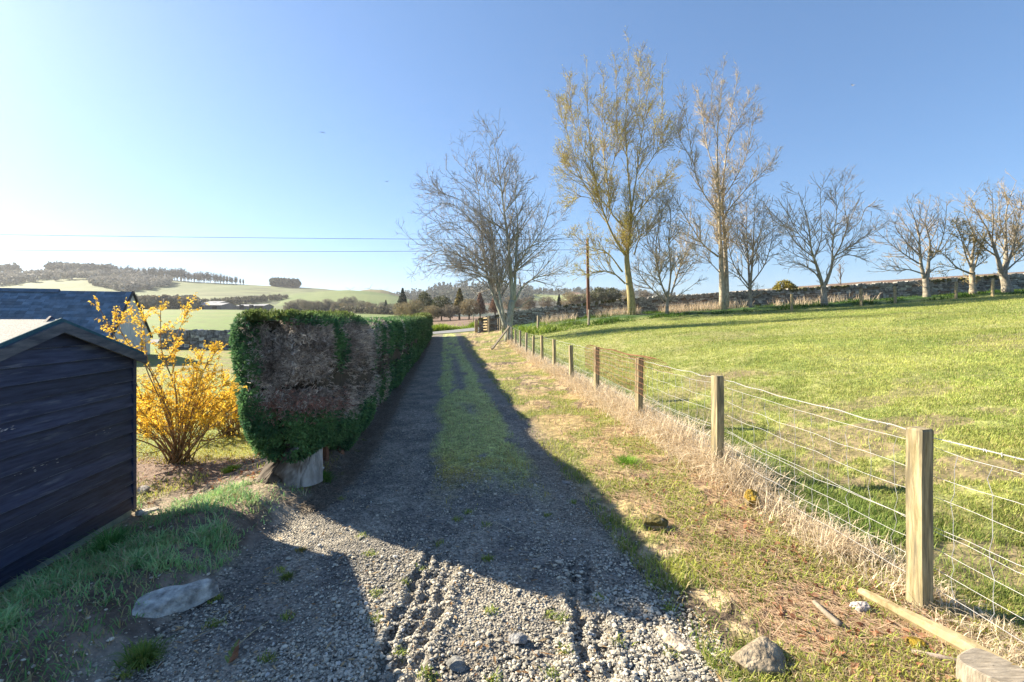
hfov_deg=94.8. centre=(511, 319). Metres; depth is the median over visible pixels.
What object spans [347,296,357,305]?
distant tree
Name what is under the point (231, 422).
flowering shrub
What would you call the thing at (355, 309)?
valley scrub
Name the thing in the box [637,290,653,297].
distant tree
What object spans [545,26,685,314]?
poplar
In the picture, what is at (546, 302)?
distant tree
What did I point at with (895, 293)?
post and wire fence
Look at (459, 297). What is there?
distant tree
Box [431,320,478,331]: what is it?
roadside weeds
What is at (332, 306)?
distant tree
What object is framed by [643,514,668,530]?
rock
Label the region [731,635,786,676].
rock
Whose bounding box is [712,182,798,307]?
bare tree
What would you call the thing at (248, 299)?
gully scrub
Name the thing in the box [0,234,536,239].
overhead wire
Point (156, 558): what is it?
rough grass
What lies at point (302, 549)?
grass tussock
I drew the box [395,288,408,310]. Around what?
distant conifer
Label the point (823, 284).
bare tree
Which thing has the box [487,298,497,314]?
distant tree
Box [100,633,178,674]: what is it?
grass tussock
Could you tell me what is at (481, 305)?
distant tree
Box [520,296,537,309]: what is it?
distant tree
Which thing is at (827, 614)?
stick
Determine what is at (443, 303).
distant tree
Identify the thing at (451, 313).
distant tree
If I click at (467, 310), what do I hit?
distant tree
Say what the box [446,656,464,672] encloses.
rock
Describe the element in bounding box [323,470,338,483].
grass tussock
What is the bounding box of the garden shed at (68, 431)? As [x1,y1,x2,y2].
[0,316,146,591]
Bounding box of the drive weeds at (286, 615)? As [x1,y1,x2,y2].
[110,439,681,681]
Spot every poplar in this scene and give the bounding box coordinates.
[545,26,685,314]
[663,53,782,309]
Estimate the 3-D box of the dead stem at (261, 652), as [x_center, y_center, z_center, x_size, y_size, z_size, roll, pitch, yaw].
[-1.394,1.886,2.645,0.334,0.015,0.045,0,0,-14]
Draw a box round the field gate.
[483,317,487,330]
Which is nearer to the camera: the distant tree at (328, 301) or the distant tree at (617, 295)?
the distant tree at (617, 295)
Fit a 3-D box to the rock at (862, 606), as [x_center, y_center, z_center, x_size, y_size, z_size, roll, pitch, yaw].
[2.210,1.822,2.987,0.120,0.065,0.099,0,0,0]
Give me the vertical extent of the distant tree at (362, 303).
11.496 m
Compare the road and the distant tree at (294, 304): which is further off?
the distant tree at (294, 304)
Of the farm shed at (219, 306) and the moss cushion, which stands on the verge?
the moss cushion
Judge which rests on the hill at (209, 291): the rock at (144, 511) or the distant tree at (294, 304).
the distant tree at (294, 304)
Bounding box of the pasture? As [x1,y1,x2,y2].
[142,309,394,348]
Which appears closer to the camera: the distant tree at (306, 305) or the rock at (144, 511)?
the rock at (144, 511)
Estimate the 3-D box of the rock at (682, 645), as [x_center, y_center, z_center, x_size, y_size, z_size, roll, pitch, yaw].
[0.959,1.900,2.765,0.136,0.067,0.343,0,0,-44]
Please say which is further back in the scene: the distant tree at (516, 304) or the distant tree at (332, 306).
the distant tree at (332, 306)
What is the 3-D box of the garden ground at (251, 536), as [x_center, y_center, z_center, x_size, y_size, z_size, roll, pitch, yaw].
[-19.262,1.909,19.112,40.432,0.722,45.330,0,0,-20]
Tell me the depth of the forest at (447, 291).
925.41 m
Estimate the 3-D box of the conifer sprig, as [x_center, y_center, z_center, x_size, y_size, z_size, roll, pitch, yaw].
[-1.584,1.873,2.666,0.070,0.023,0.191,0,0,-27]
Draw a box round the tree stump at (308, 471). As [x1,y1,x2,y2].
[255,446,322,487]
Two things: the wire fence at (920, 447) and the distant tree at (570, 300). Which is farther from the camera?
the distant tree at (570, 300)
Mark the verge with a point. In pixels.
(543, 426)
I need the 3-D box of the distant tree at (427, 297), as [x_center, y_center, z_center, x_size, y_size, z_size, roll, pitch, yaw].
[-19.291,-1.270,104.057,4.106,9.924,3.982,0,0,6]
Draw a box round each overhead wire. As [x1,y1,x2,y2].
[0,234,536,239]
[36,249,581,251]
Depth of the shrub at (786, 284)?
40.21 m
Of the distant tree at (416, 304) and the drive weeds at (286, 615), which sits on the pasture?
the distant tree at (416, 304)
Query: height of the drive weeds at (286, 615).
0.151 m
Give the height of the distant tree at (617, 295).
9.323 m
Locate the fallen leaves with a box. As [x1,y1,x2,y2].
[138,415,1021,681]
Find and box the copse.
[269,277,301,286]
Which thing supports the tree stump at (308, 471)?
on the garden ground at (251, 536)
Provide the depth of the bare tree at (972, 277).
33.31 m
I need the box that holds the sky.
[0,0,1023,294]
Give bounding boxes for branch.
[911,649,956,664]
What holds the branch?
on the verge
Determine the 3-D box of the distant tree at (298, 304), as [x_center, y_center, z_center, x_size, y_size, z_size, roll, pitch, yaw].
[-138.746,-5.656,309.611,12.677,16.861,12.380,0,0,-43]
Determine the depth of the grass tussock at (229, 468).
6.19 m
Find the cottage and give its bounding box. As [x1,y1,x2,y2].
[0,288,152,354]
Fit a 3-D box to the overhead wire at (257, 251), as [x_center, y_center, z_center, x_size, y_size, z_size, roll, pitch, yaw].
[-31.487,-5.771,38.501,75.434,0.457,0.029,0,0,-2]
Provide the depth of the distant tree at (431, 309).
93.36 m
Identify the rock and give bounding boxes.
[135,507,159,515]
[137,485,149,493]
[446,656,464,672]
[508,632,526,643]
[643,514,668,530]
[655,626,700,655]
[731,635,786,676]
[744,489,761,509]
[849,601,870,613]
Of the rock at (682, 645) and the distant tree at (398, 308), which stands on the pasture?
the distant tree at (398, 308)
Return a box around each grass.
[0,477,310,681]
[504,338,1023,677]
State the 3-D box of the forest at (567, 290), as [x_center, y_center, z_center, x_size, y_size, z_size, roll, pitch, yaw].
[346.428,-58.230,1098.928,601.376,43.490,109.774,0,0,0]
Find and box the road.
[150,327,478,342]
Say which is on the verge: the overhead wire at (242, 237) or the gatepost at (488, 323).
the gatepost at (488, 323)
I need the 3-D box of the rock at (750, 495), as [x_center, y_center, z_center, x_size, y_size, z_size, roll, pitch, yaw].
[2.322,1.749,4.551,0.159,0.212,0.128,0,0,34]
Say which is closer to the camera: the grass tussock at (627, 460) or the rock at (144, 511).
the rock at (144, 511)
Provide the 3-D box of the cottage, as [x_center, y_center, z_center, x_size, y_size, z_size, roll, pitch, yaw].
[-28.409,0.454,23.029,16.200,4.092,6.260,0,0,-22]
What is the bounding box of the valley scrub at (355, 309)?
[335,305,415,314]
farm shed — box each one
[198,303,236,309]
[204,301,229,302]
[237,304,257,309]
[255,304,274,310]
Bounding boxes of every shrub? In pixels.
[88,292,247,464]
[163,370,247,435]
[772,279,798,289]
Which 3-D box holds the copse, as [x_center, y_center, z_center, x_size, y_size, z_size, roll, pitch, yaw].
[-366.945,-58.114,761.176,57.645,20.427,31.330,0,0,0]
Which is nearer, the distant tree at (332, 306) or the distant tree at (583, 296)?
the distant tree at (583, 296)
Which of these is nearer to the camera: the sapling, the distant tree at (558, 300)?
the sapling
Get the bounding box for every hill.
[0,276,420,310]
[276,290,430,313]
[361,289,399,296]
[393,287,663,316]
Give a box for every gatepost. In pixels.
[475,319,477,332]
[488,316,489,331]
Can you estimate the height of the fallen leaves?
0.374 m
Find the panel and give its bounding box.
[585,345,673,397]
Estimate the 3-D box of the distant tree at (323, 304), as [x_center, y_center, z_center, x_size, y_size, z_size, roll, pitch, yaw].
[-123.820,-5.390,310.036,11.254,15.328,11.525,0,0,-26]
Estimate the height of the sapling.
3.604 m
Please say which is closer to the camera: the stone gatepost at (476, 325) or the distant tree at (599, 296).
the stone gatepost at (476, 325)
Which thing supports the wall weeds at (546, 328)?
on the crop field at (967, 473)
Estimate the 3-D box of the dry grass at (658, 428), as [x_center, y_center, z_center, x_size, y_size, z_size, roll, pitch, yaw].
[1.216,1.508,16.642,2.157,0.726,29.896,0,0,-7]
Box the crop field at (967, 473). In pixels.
[503,291,1023,630]
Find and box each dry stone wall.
[158,329,230,349]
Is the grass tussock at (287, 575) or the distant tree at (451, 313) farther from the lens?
the distant tree at (451, 313)
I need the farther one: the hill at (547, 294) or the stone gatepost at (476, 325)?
the hill at (547, 294)
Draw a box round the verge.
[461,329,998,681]
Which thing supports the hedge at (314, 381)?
on the garden ground at (251, 536)
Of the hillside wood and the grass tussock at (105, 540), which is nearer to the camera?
the grass tussock at (105, 540)
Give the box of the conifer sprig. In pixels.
[224,638,239,662]
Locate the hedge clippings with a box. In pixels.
[278,337,433,513]
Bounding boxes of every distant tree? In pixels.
[281,302,293,309]
[287,301,299,309]
[294,299,303,310]
[299,300,310,309]
[310,300,321,309]
[318,300,327,310]
[322,298,336,310]
[330,302,339,309]
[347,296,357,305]
[353,300,366,307]
[394,302,412,315]
[402,299,426,314]
[418,291,432,311]
[422,305,440,318]
[430,295,453,320]
[439,304,460,320]
[452,288,464,319]
[458,297,480,318]
[474,292,487,317]
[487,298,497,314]
[503,296,522,310]
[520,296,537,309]
[537,295,555,306]
[556,294,561,305]
[559,291,579,304]
[574,292,592,303]
[590,287,609,301]
[604,287,622,299]
[620,290,635,299]
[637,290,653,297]
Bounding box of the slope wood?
[87,272,173,290]
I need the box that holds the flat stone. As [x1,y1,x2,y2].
[132,578,219,617]
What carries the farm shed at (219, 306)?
on the pasture
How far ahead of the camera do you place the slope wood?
612.42 m
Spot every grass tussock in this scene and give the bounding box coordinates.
[62,521,155,558]
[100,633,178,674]
[220,462,248,473]
[275,570,296,581]
[294,546,306,551]
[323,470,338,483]
[607,454,646,468]
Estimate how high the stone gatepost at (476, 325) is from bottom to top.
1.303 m
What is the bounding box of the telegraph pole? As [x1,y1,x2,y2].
[585,238,589,316]
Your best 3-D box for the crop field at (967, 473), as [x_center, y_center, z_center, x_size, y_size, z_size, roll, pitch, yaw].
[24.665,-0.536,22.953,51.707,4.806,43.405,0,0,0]
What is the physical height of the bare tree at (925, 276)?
8.153 m
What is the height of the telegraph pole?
7.186 m
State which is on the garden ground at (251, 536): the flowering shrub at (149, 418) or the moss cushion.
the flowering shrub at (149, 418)
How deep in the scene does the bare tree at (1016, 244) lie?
33.04 m
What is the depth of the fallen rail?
2.75 m
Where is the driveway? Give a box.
[100,331,735,681]
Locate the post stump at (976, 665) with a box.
[956,648,1023,681]
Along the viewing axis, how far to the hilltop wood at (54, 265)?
740.48 m
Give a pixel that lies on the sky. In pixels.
(182, 124)
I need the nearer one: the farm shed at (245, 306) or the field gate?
the field gate
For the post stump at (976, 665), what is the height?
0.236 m
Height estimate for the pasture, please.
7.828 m
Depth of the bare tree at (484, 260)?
33.03 m
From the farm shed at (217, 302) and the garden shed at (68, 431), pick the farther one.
the farm shed at (217, 302)
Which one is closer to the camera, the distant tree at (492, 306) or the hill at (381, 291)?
the distant tree at (492, 306)
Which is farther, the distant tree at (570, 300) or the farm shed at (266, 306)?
the farm shed at (266, 306)
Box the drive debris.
[105,408,735,681]
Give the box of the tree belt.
[136,294,203,309]
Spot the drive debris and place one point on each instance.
(342, 663)
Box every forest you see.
[394,280,533,303]
[531,286,684,295]
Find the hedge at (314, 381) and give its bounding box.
[227,307,433,463]
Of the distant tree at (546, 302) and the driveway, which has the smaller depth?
the driveway
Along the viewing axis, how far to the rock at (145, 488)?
5.50 m
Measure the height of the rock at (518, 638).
0.063 m
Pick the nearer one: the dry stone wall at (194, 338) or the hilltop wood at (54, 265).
the dry stone wall at (194, 338)
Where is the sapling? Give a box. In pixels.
[834,261,844,285]
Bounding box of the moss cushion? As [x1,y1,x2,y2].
[904,636,927,650]
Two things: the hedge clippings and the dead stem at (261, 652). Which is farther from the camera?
the hedge clippings
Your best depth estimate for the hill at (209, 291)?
616.21 m
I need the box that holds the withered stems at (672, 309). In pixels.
[539,293,880,323]
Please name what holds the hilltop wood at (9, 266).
on the hill at (209, 291)
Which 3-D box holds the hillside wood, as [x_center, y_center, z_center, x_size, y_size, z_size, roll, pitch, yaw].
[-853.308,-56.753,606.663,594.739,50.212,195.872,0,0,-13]
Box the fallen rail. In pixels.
[857,588,1017,665]
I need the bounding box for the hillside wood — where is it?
[0,268,144,284]
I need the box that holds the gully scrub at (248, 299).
[200,294,287,303]
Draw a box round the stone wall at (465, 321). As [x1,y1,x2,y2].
[433,272,1023,326]
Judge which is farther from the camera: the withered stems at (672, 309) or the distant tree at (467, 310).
the distant tree at (467, 310)
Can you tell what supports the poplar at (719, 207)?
on the crop field at (967, 473)
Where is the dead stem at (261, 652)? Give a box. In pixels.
[229,651,294,663]
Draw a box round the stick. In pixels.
[812,600,842,627]
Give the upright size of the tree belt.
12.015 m
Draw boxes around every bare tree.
[396,109,584,341]
[620,183,714,313]
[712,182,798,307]
[749,164,893,305]
[867,189,971,296]
[924,193,1003,294]
[946,168,1023,292]
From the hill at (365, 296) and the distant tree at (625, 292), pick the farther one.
the hill at (365, 296)
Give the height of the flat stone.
0.158 m
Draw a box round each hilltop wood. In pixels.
[0,262,21,270]
[43,260,116,271]
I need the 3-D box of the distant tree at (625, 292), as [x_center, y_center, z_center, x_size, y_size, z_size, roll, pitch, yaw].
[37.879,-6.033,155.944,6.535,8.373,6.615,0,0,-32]
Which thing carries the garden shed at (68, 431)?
on the garden ground at (251, 536)
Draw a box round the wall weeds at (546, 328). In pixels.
[501,288,1023,337]
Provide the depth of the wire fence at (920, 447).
3.03 m
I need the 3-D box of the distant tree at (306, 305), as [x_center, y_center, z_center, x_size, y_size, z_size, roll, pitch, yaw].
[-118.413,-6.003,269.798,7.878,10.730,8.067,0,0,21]
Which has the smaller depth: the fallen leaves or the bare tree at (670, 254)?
the fallen leaves
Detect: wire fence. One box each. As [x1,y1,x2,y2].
[491,318,1023,642]
[537,279,1021,329]
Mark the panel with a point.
(611, 362)
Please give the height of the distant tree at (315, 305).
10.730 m
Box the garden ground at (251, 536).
[0,349,410,681]

